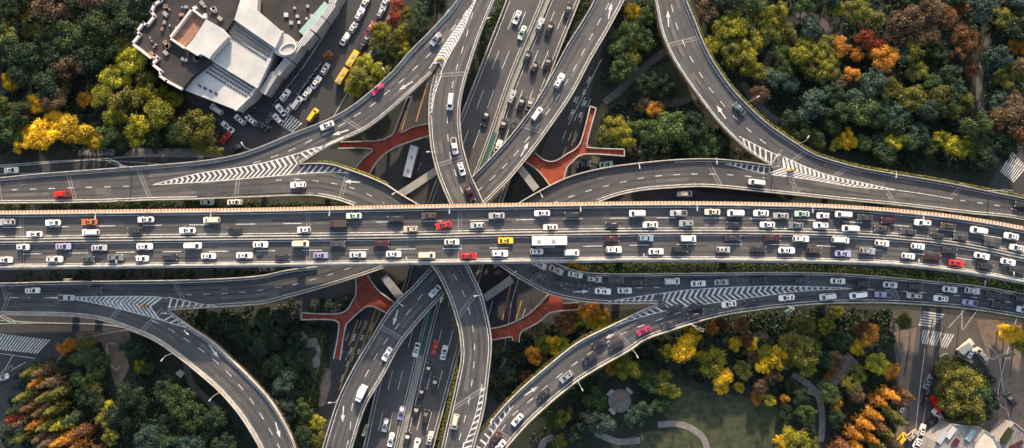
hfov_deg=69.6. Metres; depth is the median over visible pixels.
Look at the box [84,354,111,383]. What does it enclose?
broadleaf tree
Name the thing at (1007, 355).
sign gantry
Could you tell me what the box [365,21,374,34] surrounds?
saloon car
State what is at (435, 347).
saloon car
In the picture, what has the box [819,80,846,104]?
broadleaf tree
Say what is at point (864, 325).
broadleaf tree
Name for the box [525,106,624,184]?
footbridge
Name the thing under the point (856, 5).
broadleaf tree
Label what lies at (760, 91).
broadleaf tree
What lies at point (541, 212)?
saloon car
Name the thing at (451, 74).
ramp
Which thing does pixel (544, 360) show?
tree
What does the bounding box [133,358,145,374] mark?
tree
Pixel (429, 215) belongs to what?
suv
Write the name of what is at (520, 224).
viaduct
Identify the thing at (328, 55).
tree
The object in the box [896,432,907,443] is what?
van
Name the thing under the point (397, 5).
broadleaf tree
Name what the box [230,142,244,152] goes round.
saloon car
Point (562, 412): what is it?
broadleaf tree
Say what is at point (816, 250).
suv
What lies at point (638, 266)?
shrub border
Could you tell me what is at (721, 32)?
broadleaf tree
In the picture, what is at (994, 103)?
broadleaf tree
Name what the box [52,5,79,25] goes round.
broadleaf tree
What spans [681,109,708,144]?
broadleaf tree
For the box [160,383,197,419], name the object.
broadleaf tree
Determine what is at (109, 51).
broadleaf tree
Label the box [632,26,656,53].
broadleaf tree
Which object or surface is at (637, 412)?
broadleaf tree
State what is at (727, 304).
saloon car
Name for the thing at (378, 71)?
broadleaf tree
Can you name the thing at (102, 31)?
broadleaf tree
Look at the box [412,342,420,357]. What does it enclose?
saloon car
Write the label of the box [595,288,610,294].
saloon car
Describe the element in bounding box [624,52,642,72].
broadleaf tree
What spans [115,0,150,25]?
broadleaf tree
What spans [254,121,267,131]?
saloon car
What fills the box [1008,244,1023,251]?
saloon car
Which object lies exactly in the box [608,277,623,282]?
saloon car
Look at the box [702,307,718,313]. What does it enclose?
saloon car
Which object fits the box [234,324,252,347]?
broadleaf tree
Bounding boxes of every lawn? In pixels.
[248,61,692,447]
[663,384,794,447]
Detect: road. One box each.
[0,149,1023,428]
[186,0,394,156]
[309,0,455,447]
[480,39,603,432]
[887,310,1023,447]
[988,146,1023,197]
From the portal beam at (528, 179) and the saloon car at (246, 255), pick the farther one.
the portal beam at (528, 179)
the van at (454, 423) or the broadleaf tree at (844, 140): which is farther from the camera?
the broadleaf tree at (844, 140)
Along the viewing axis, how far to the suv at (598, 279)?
217.13 m
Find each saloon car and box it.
[0,256,12,263]
[0,373,9,380]
[4,167,18,173]
[25,287,40,293]
[26,231,42,236]
[45,219,60,225]
[55,243,71,249]
[82,219,97,225]
[91,244,107,250]
[136,243,152,249]
[138,216,154,222]
[179,227,195,233]
[201,253,215,258]
[219,131,231,143]
[221,120,234,132]
[227,199,242,204]
[227,227,242,233]
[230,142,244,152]
[236,252,252,258]
[242,105,255,116]
[253,241,267,247]
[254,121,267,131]
[259,267,273,271]
[263,113,273,126]
[274,103,285,116]
[275,254,289,259]
[301,87,312,100]
[310,75,321,88]
[313,252,327,258]
[319,120,334,130]
[339,32,350,45]
[346,212,361,218]
[349,251,365,257]
[360,0,369,7]
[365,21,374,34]
[371,82,383,94]
[374,241,388,247]
[381,0,389,5]
[381,346,392,360]
[381,418,388,431]
[386,250,400,257]
[387,215,403,222]
[387,432,394,446]
[397,406,404,419]
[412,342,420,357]
[412,404,419,418]
[424,362,431,376]
[426,431,433,444]
[428,285,441,297]
[430,32,441,45]
[430,376,438,391]
[431,340,439,355]
[435,221,451,229]
[440,345,447,359]
[444,238,459,245]
[460,252,476,259]
[464,185,474,200]
[480,111,489,125]
[488,212,504,218]
[489,431,501,446]
[494,139,502,152]
[495,439,506,447]
[498,118,507,132]
[498,237,512,243]
[511,413,523,426]
[512,10,521,24]
[516,95,525,110]
[517,25,526,39]
[522,50,531,63]
[525,97,533,110]
[530,269,544,279]
[531,263,546,269]
[534,210,549,215]
[537,388,550,400]
[543,56,552,69]
[543,224,557,230]
[544,21,554,35]
[548,265,563,275]
[552,278,566,288]
[563,3,573,17]
[568,271,582,277]
[576,161,590,167]
[576,282,590,288]
[592,337,607,347]
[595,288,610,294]
[599,161,612,167]
[604,235,618,241]
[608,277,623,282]
[617,287,631,293]
[631,279,646,284]
[637,326,650,335]
[642,221,657,227]
[648,248,663,254]
[661,319,675,327]
[667,304,682,312]
[690,280,705,286]
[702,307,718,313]
[704,208,719,214]
[714,279,728,285]
[721,300,736,307]
[724,234,740,241]
[726,221,741,227]
[732,102,745,115]
[744,298,759,305]
[750,245,765,252]
[751,277,766,283]
[753,209,768,216]
[759,221,774,227]
[764,235,780,241]
[773,212,788,218]
[778,247,794,253]
[778,294,794,300]
[788,221,803,228]
[794,210,809,216]
[830,278,844,283]
[834,250,850,256]
[873,225,889,231]
[880,217,895,223]
[882,281,897,288]
[899,228,916,234]
[912,436,922,447]
[917,424,925,438]
[922,374,932,389]
[924,253,940,260]
[927,417,938,425]
[930,365,937,377]
[931,408,943,419]
[933,295,948,301]
[939,222,955,229]
[942,247,957,254]
[942,286,956,292]
[948,259,963,266]
[953,234,967,240]
[973,252,989,259]
[984,291,1000,298]
[991,301,1006,308]
[1000,258,1015,265]
[1003,232,1018,239]
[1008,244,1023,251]
[1008,266,1023,274]
[1014,201,1023,208]
[1016,306,1023,312]
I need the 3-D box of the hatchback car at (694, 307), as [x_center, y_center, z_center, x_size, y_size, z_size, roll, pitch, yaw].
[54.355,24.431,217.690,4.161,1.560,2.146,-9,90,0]
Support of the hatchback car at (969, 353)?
on the road at (971, 331)
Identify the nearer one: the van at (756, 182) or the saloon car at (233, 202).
the van at (756, 182)
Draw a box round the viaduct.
[0,201,1023,284]
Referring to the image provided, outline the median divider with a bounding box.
[396,0,549,447]
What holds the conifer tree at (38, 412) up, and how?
on the ground at (170, 362)
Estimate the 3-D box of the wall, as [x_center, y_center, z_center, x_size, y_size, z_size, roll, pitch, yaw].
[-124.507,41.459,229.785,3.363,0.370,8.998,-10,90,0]
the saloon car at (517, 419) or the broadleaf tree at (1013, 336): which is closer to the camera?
the saloon car at (517, 419)
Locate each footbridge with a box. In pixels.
[301,275,393,359]
[338,96,428,174]
[491,294,578,341]
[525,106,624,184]
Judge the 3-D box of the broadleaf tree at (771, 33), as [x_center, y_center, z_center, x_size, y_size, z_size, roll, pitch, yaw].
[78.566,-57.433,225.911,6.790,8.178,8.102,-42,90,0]
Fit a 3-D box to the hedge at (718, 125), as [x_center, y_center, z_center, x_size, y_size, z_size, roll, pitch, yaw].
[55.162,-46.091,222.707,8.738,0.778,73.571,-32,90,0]
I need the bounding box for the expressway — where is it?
[364,0,578,447]
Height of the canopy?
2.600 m
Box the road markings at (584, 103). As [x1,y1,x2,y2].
[0,17,1023,440]
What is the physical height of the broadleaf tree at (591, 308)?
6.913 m
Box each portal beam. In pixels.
[381,274,402,299]
[399,168,436,195]
[483,276,513,300]
[518,165,538,191]
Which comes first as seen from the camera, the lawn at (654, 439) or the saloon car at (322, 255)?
the saloon car at (322, 255)
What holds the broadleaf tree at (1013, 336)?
on the pavement at (1013, 385)
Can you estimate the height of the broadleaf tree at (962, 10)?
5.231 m
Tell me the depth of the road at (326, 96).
229.96 m
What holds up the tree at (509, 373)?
on the ground at (170, 362)
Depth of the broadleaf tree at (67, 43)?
221.67 m
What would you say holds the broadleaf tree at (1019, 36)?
on the ground at (170, 362)
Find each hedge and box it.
[172,310,298,447]
[298,196,349,204]
[320,160,389,184]
[437,303,460,447]
[475,309,639,436]
[508,304,822,447]
[568,263,587,271]
[598,269,1023,293]
[652,0,765,163]
[688,0,1023,196]
[823,303,1023,320]
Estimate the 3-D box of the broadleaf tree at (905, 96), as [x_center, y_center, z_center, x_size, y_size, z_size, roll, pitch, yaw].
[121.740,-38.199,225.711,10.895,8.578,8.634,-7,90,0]
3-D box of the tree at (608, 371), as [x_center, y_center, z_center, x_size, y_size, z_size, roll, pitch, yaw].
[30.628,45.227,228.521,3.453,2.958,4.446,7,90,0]
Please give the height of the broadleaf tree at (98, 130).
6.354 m
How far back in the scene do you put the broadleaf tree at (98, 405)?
224.81 m
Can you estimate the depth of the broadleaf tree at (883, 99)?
223.96 m
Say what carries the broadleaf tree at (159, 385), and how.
on the ground at (170, 362)
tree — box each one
[0,0,25,20]
[0,20,18,46]
[0,42,18,67]
[0,91,7,109]
[0,96,14,115]
[0,116,24,146]
[0,422,14,444]
[1,22,11,40]
[1,68,18,91]
[3,4,20,21]
[3,401,28,416]
[4,414,20,424]
[6,62,35,89]
[6,99,35,126]
[8,427,30,447]
[9,429,42,443]
[10,409,39,428]
[11,40,44,70]
[12,123,30,153]
[12,388,42,402]
[16,0,39,9]
[18,0,36,18]
[18,395,51,413]
[19,362,49,377]
[21,22,39,38]
[21,432,40,447]
[23,118,59,150]
[24,416,47,430]
[25,95,43,113]
[27,0,78,21]
[27,67,61,101]
[27,375,51,388]
[30,399,56,417]
[31,360,60,376]
[31,429,58,443]
[33,29,69,50]
[35,84,67,111]
[35,385,60,402]
[35,414,63,431]
[36,371,68,388]
[37,430,69,447]
[41,44,69,75]
[42,398,74,415]
[43,110,70,129]
[45,19,84,52]
[47,379,75,397]
[48,414,77,431]
[48,427,80,447]
[49,53,87,80]
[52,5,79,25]
[53,0,85,15]
[55,114,92,145]
[55,341,67,356]
[57,77,71,99]
[60,406,90,425]
[62,337,77,352]
[67,344,95,366]
[68,40,105,71]
[69,370,87,387]
[70,417,97,437]
[71,433,95,447]
[73,383,100,406]
[74,0,102,12]
[76,91,91,108]
[77,333,96,349]
[78,8,113,46]
[80,124,104,150]
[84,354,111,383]
[86,347,110,363]
[87,32,120,64]
[87,379,105,397]
[90,83,113,107]
[90,397,108,413]
[92,0,120,18]
[92,442,108,447]
[93,123,115,149]
[94,404,116,428]
[96,64,132,88]
[100,399,112,412]
[101,106,128,126]
[101,427,119,445]
[103,404,140,429]
[105,125,130,150]
[106,83,145,118]
[108,11,139,39]
[113,36,136,54]
[114,46,147,75]
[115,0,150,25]
[115,380,144,409]
[118,335,149,357]
[122,114,151,146]
[122,394,149,417]
[132,423,160,447]
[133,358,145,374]
[135,68,158,87]
[135,81,160,102]
[135,339,155,360]
[139,361,154,375]
[140,126,161,148]
[143,97,175,130]
[152,84,168,97]
[154,375,174,402]
[156,413,180,438]
[158,432,180,447]
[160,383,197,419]
[163,91,184,108]
[165,119,182,145]
[173,109,217,144]
[178,398,207,434]
[178,433,204,447]
[188,134,223,155]
[198,420,219,440]
[201,311,226,328]
[202,404,227,430]
[210,431,236,447]
[215,314,242,340]
[229,312,245,327]
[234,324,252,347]
[247,331,269,358]
[253,306,272,330]
[261,325,285,350]
[261,352,283,378]
[272,307,292,328]
[272,365,298,395]
[273,398,295,422]
[281,346,306,368]
[286,325,307,351]
[292,424,313,447]
[294,397,313,419]
[308,413,326,430]
[310,431,324,447]
[322,50,332,59]
[344,66,367,90]
[344,82,362,98]
[353,53,372,71]
[361,75,382,90]
[367,34,385,50]
[370,21,391,39]
[370,61,391,80]
[371,48,388,61]
[385,10,401,26]
[387,33,402,52]
[389,0,407,15]
[389,40,411,57]
[392,24,412,41]
[400,5,411,20]
[402,17,416,25]
[403,17,428,40]
[410,0,435,24]
[425,0,448,14]
[488,378,498,393]
[491,353,496,362]
[492,343,506,356]
[504,368,515,383]
[513,351,527,365]
[518,370,532,382]
[523,346,541,365]
[531,322,546,338]
[534,334,550,353]
[537,352,548,365]
[544,408,563,430]
[546,335,561,348]
[550,345,558,355]
[550,432,567,447]
[553,307,577,326]
[553,317,578,335]
[553,407,573,429]
[555,335,569,352]
[561,386,586,404]
[568,424,586,446]
[573,303,586,317]
[575,409,600,433]
[576,315,584,325]
[580,303,600,320]
[580,385,606,411]
[582,372,604,392]
[585,310,608,329]
[591,414,615,435]
[594,126,614,147]
[599,115,629,142]
[601,308,611,326]
[605,365,614,375]
[606,34,634,59]
[608,54,633,84]
[608,125,636,147]
[609,358,621,372]
[610,19,638,44]
[611,355,642,380]
[624,2,642,19]
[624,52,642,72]
[624,121,639,137]
[624,412,644,429]
[625,40,639,53]
[627,399,656,422]
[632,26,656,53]
[633,18,656,41]
[633,74,655,95]
[633,119,664,143]
[633,360,645,375]
[635,102,645,114]
[636,6,657,33]
[638,339,653,357]
[638,371,660,393]
[640,359,656,374]
[646,101,664,118]
[648,394,669,412]
[649,71,663,91]
[652,348,668,364]
[654,110,689,146]
[656,370,676,395]
[658,72,678,93]
[658,87,674,102]
[658,343,676,363]
[665,384,680,398]
[668,125,694,149]
[670,332,695,362]
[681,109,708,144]
[682,325,699,344]
[683,133,704,157]
[684,356,701,374]
[691,335,703,349]
[692,347,709,361]
[693,0,723,23]
[693,131,722,157]
[696,333,714,351]
[697,344,728,378]
[703,34,725,54]
[705,9,726,29]
[705,320,718,335]
[711,15,741,38]
[712,367,732,385]
[713,0,740,12]
[713,129,731,153]
[713,383,728,394]
[715,317,731,331]
[719,38,741,70]
[727,9,752,37]
[728,336,742,352]
[731,317,749,333]
[733,360,752,381]
[733,381,743,392]
[736,0,766,13]
[737,332,756,347]
[738,27,764,53]
[738,47,757,75]
[742,348,759,366]
[746,62,774,83]
[747,337,757,350]
[748,84,771,106]
[750,391,762,405]
[752,5,774,28]
[752,377,768,393]
[755,357,770,373]
[756,344,772,360]
[758,24,782,46]
[761,393,776,406]
[762,345,787,370]
[763,1,787,31]
[764,368,782,385]
[766,68,790,90]
[770,38,791,60]
[772,433,787,447]
[775,59,794,83]
[776,331,805,356]
[778,21,797,42]
[778,125,791,137]
[778,403,793,422]
[779,110,803,131]
[780,394,790,403]
[781,75,800,92]
[781,356,795,370]
[782,425,810,447]
[785,377,798,394]
[787,121,812,142]
[788,45,809,64]
[791,316,816,334]
[791,336,821,369]
[793,0,815,13]
[793,358,816,376]
[793,385,809,406]
[793,403,817,423]
[794,34,818,64]
[794,87,829,121]
[799,12,823,37]
[799,58,821,79]
[800,421,815,437]
[807,434,819,447]
[808,128,827,148]
[808,330,822,348]
[813,42,840,71]
[814,0,840,11]
[815,63,840,84]
[815,351,831,368]
[816,33,837,55]
[817,317,836,334]
[818,380,840,404]
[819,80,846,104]
[822,329,841,349]
[823,118,842,135]
[823,369,833,381]
[824,97,857,122]
[825,443,839,447]
[826,349,845,374]
[827,1,844,16]
[827,408,845,428]
[828,136,842,151]
[828,304,845,320]
[829,330,851,346]
[829,436,849,447]
[830,397,843,411]
[832,35,851,57]
[834,74,847,88]
[838,422,863,439]
[839,126,853,147]
[840,374,860,393]
[842,0,868,24]
[842,66,860,81]
[842,88,866,112]
[842,137,857,150]
[846,89,878,125]
[847,439,862,447]
[848,45,864,62]
[848,361,866,384]
[848,386,865,403]
[850,318,871,335]
[850,339,865,355]
[851,412,875,430]
[853,28,874,47]
[854,328,871,341]
[856,133,872,151]
[857,428,879,443]
[858,67,887,97]
[859,323,879,346]
[861,403,883,420]
[862,8,884,29]
[864,352,890,374]
[865,45,882,59]
[866,438,885,447]
[867,390,887,406]
[867,417,889,432]
[868,38,886,50]
[868,99,891,130]
[869,128,890,149]
[871,42,899,73]
[871,135,898,164]
[874,88,892,106]
[874,384,900,400]
[875,76,904,98]
[876,422,894,438]
[879,405,903,420]
[881,26,911,44]
[882,62,897,78]
[882,117,905,136]
[883,4,929,37]
[883,362,901,379]
[883,435,902,447]
[884,132,904,149]
[884,410,908,425]
[887,99,911,123]
[887,391,908,407]
[890,384,915,400]
[892,42,912,62]
[893,310,911,327]
[894,0,922,9]
[894,315,913,329]
[896,84,928,112]
[901,131,920,151]
[904,39,925,61]
[904,60,929,81]
[907,121,931,146]
[910,21,940,47]
[914,97,938,121]
[918,0,945,22]
[919,137,937,160]
[922,73,942,89]
[927,85,950,104]
[928,38,949,64]
[931,130,951,146]
[933,355,962,382]
[933,380,952,398]
[934,3,960,29]
[935,95,962,118]
[936,394,948,409]
[937,64,962,83]
[939,381,969,420]
[940,365,985,396]
[942,77,967,102]
[943,135,967,156]
[948,41,972,59]
[949,0,966,5]
[949,22,980,55]
[949,106,962,119]
[949,398,964,419]
[950,1,970,15]
[952,354,970,367]
[956,92,973,113]
[956,136,973,159]
[959,108,994,135]
[960,396,986,426]
[962,59,980,77]
[963,362,987,384]
[964,0,1000,23]
[964,385,993,407]
[967,141,988,162]
[968,131,987,148]
[968,409,985,428]
[974,145,999,169]
[974,379,989,388]
[978,45,1013,70]
[983,389,1000,415]
[986,89,1009,110]
[986,127,1016,152]
[988,99,1023,136]
[988,118,1011,138]
[991,6,1019,32]
[992,67,1016,91]
[997,324,1008,340]
[1001,0,1023,6]
[1001,324,1023,343]
[1002,16,1023,40]
[1004,1,1023,17]
[1004,88,1023,110]
[1007,39,1023,54]
[1007,60,1023,81]
[1008,340,1023,353]
[1009,123,1023,146]
[1012,57,1023,77]
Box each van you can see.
[82,229,99,235]
[183,242,201,249]
[203,216,220,223]
[209,103,223,114]
[290,96,302,109]
[292,240,308,247]
[306,108,318,122]
[413,438,420,447]
[418,252,434,258]
[446,93,453,109]
[450,414,458,429]
[531,107,542,120]
[564,249,578,256]
[629,210,645,216]
[664,277,679,284]
[676,190,691,196]
[680,235,695,242]
[727,209,744,216]
[748,179,765,185]
[819,293,836,299]
[831,236,848,243]
[834,210,852,217]
[841,224,859,231]
[849,291,867,299]
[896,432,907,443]
[969,226,987,234]
[974,347,988,360]
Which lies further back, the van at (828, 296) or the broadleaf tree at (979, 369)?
the broadleaf tree at (979, 369)
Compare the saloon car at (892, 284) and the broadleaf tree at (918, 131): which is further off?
the broadleaf tree at (918, 131)
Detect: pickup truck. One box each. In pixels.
[54,191,71,196]
[58,295,74,300]
[450,137,457,153]
[670,210,686,215]
[874,291,891,297]
[961,299,977,305]
[982,239,999,247]
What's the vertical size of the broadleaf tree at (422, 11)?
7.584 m
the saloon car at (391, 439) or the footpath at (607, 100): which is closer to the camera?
the saloon car at (391, 439)
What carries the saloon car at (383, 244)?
on the viaduct
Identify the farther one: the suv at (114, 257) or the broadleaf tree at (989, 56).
the broadleaf tree at (989, 56)
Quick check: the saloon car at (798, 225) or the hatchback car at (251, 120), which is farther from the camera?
the hatchback car at (251, 120)
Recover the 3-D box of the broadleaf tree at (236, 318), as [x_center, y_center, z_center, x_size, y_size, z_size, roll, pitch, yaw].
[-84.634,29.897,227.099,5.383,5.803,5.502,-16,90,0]
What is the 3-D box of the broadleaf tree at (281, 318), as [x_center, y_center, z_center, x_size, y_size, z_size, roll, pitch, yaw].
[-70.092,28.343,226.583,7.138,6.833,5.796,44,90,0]
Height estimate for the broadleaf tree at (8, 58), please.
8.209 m
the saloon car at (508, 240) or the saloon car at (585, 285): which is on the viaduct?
the saloon car at (508, 240)
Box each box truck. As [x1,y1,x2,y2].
[329,220,347,226]
[355,384,367,401]
[929,395,941,412]
[956,338,974,354]
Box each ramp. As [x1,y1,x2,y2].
[0,0,474,205]
[0,0,624,310]
[0,286,295,447]
[154,163,491,447]
[322,158,1023,447]
[428,0,1023,303]
[464,276,1023,447]
[597,0,1023,220]
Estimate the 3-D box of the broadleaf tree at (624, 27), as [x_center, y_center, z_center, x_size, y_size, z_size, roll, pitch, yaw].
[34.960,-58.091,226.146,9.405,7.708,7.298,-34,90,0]
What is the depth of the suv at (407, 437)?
227.99 m
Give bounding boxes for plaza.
[76,330,130,386]
[608,389,630,411]
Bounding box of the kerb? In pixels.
[0,0,1011,423]
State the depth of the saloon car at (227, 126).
228.98 m
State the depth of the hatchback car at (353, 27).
228.82 m
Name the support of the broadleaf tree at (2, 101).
on the ground at (170, 362)
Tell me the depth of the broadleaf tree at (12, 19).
225.76 m
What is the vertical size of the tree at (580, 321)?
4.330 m
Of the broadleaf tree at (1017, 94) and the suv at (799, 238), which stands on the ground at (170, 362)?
the broadleaf tree at (1017, 94)
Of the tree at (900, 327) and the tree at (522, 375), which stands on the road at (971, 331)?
the tree at (900, 327)
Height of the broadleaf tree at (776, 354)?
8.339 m
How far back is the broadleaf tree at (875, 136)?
225.73 m
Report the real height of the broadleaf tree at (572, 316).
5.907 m
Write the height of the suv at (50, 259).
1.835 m
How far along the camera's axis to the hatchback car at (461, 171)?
217.31 m
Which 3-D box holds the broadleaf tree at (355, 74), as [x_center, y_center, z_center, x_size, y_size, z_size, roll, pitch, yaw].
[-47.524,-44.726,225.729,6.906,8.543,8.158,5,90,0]
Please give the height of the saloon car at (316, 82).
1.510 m
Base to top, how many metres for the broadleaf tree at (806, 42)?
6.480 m
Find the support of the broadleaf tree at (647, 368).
on the ground at (170, 362)
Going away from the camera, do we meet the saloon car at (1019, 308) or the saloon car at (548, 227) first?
the saloon car at (548, 227)
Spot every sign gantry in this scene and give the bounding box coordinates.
[0,313,16,323]
[0,365,14,376]
[109,159,131,167]
[772,149,783,167]
[784,305,793,314]
[957,353,971,362]
[983,351,1015,359]
[990,189,1012,193]
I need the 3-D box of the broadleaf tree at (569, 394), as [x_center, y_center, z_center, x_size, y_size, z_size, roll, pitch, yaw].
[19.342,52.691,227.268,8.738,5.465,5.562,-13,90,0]
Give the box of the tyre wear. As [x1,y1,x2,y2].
[903,320,1014,447]
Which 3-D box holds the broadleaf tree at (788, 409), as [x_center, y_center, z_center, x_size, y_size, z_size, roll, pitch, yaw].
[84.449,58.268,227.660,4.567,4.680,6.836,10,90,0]
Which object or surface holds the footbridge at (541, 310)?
on the road at (54, 335)
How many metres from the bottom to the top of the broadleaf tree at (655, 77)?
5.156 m
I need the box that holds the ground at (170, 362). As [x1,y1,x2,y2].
[0,0,1023,447]
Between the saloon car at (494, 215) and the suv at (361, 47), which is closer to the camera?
the saloon car at (494, 215)
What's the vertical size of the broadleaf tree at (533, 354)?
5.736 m
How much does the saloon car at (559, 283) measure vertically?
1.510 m
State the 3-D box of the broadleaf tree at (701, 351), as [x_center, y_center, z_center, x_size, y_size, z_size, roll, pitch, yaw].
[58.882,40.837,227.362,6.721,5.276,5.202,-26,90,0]
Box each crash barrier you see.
[363,0,507,447]
[433,0,580,447]
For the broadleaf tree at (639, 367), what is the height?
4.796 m
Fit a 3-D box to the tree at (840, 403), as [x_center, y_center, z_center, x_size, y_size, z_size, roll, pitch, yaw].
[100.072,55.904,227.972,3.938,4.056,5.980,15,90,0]
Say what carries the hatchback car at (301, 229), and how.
on the viaduct
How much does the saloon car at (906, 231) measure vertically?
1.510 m
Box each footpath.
[183,85,625,409]
[319,368,330,406]
[538,420,709,447]
[616,11,997,163]
[791,372,830,441]
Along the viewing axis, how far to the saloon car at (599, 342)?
217.54 m
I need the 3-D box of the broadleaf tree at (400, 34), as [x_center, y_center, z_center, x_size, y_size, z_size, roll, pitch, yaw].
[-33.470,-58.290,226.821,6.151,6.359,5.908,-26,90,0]
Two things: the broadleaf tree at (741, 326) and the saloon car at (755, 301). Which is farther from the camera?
the broadleaf tree at (741, 326)
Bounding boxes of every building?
[130,0,344,112]
[918,419,981,447]
[972,429,999,447]
[989,418,1023,447]
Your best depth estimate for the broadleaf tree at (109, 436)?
225.21 m
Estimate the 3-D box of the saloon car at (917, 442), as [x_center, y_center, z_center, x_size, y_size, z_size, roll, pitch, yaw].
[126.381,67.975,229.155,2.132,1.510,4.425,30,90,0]
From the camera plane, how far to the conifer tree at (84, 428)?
225.06 m
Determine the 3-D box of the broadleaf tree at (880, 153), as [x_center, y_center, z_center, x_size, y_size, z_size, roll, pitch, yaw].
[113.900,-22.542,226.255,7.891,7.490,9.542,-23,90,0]
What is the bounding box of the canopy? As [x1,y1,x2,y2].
[176,369,184,377]
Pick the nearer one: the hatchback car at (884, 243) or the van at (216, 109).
the hatchback car at (884, 243)
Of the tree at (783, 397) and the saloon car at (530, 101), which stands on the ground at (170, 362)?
the tree at (783, 397)
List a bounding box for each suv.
[0,218,15,225]
[46,255,63,262]
[87,286,102,293]
[107,253,123,260]
[127,226,142,233]
[162,253,177,260]
[200,199,213,205]
[279,88,290,101]
[290,181,305,188]
[330,240,345,247]
[354,7,364,20]
[356,41,367,53]
[376,5,386,18]
[403,225,417,232]
[403,431,410,445]
[422,212,436,218]
[422,409,429,422]
[492,250,507,256]
[507,90,516,104]
[508,121,517,134]
[535,17,544,30]
[554,73,564,87]
[559,370,573,383]
[564,212,579,217]
[583,352,597,363]
[587,275,601,282]
[606,246,621,252]
[609,338,623,349]
[638,235,652,240]
[671,245,687,252]
[679,220,693,226]
[792,235,808,242]
[792,276,808,283]
[806,247,821,253]
[813,221,827,228]
[854,280,869,286]
[856,214,872,220]
[859,247,874,254]
[906,292,921,298]
[906,429,917,440]
[913,219,930,225]
[921,393,930,407]
[964,287,979,294]
[977,262,992,269]
[1004,392,1016,406]
[1012,294,1023,302]
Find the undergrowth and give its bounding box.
[0,0,1023,447]
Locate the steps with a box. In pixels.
[816,353,858,393]
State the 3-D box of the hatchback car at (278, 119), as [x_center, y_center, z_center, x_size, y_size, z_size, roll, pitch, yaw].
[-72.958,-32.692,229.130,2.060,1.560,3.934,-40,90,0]
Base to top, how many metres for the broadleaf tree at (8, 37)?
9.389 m
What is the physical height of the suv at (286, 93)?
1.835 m
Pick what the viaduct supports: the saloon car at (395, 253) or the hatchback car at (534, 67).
the saloon car at (395, 253)
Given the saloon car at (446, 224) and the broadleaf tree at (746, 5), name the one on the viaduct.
the saloon car at (446, 224)
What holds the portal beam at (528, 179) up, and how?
on the road at (54, 335)
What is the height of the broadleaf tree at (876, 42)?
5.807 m
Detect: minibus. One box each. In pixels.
[335,66,349,85]
[345,48,360,68]
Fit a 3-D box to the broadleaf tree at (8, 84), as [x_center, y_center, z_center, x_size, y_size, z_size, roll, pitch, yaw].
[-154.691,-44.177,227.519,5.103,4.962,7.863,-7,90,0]
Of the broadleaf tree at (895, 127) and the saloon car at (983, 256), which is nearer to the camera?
the saloon car at (983, 256)
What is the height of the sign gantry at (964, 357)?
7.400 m
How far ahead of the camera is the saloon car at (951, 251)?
211.07 m
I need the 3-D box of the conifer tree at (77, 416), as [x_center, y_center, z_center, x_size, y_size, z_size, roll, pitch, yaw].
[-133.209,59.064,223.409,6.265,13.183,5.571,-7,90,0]
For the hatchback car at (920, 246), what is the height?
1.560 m
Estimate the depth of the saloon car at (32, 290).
221.60 m
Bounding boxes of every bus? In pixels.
[403,144,419,177]
[532,235,567,245]
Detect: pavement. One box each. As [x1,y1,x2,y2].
[77,148,222,156]
[892,320,1023,447]
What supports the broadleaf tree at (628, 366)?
on the ground at (170, 362)
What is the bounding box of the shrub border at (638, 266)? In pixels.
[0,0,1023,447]
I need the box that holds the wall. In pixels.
[106,343,120,370]
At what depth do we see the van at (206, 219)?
210.26 m
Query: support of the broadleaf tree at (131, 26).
on the ground at (170, 362)
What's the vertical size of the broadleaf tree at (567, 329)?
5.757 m
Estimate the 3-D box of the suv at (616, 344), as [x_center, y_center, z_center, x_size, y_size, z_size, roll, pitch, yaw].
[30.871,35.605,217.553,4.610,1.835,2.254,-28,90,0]
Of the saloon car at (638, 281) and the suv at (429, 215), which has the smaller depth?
the suv at (429, 215)
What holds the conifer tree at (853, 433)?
on the ground at (170, 362)
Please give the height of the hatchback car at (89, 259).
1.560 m
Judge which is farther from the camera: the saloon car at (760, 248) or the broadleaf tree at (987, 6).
the broadleaf tree at (987, 6)
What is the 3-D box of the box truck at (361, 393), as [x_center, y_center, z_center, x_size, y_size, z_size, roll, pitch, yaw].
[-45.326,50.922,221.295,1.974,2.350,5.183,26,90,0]
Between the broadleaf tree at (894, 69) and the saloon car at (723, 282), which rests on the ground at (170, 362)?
the broadleaf tree at (894, 69)
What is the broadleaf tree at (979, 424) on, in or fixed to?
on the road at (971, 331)
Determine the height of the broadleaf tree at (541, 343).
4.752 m
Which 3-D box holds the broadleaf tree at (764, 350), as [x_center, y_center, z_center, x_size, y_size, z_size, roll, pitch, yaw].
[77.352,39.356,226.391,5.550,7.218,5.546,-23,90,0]
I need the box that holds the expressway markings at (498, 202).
[367,0,575,447]
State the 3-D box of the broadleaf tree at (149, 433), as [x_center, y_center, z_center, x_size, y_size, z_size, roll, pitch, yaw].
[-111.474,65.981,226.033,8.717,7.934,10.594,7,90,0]
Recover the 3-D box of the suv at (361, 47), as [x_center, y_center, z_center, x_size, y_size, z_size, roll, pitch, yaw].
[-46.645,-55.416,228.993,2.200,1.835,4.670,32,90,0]
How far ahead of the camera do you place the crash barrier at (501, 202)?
228.50 m
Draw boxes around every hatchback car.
[16,243,29,250]
[81,256,94,262]
[135,255,148,261]
[233,114,245,124]
[244,115,256,124]
[272,113,282,124]
[284,103,292,115]
[297,226,310,233]
[320,63,329,75]
[348,21,357,33]
[362,34,370,43]
[417,387,424,399]
[457,162,465,175]
[470,222,484,228]
[530,60,538,73]
[530,248,542,254]
[605,222,617,227]
[687,312,700,318]
[688,303,702,310]
[716,246,729,252]
[816,212,829,218]
[874,240,888,246]
[896,407,905,414]
[901,253,914,259]
[908,283,922,289]
[910,243,924,249]
[929,233,943,239]
[964,347,974,358]
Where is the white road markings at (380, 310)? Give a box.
[308,83,576,404]
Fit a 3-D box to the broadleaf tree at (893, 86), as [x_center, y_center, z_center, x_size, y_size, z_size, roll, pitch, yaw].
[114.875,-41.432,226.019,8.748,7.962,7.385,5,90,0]

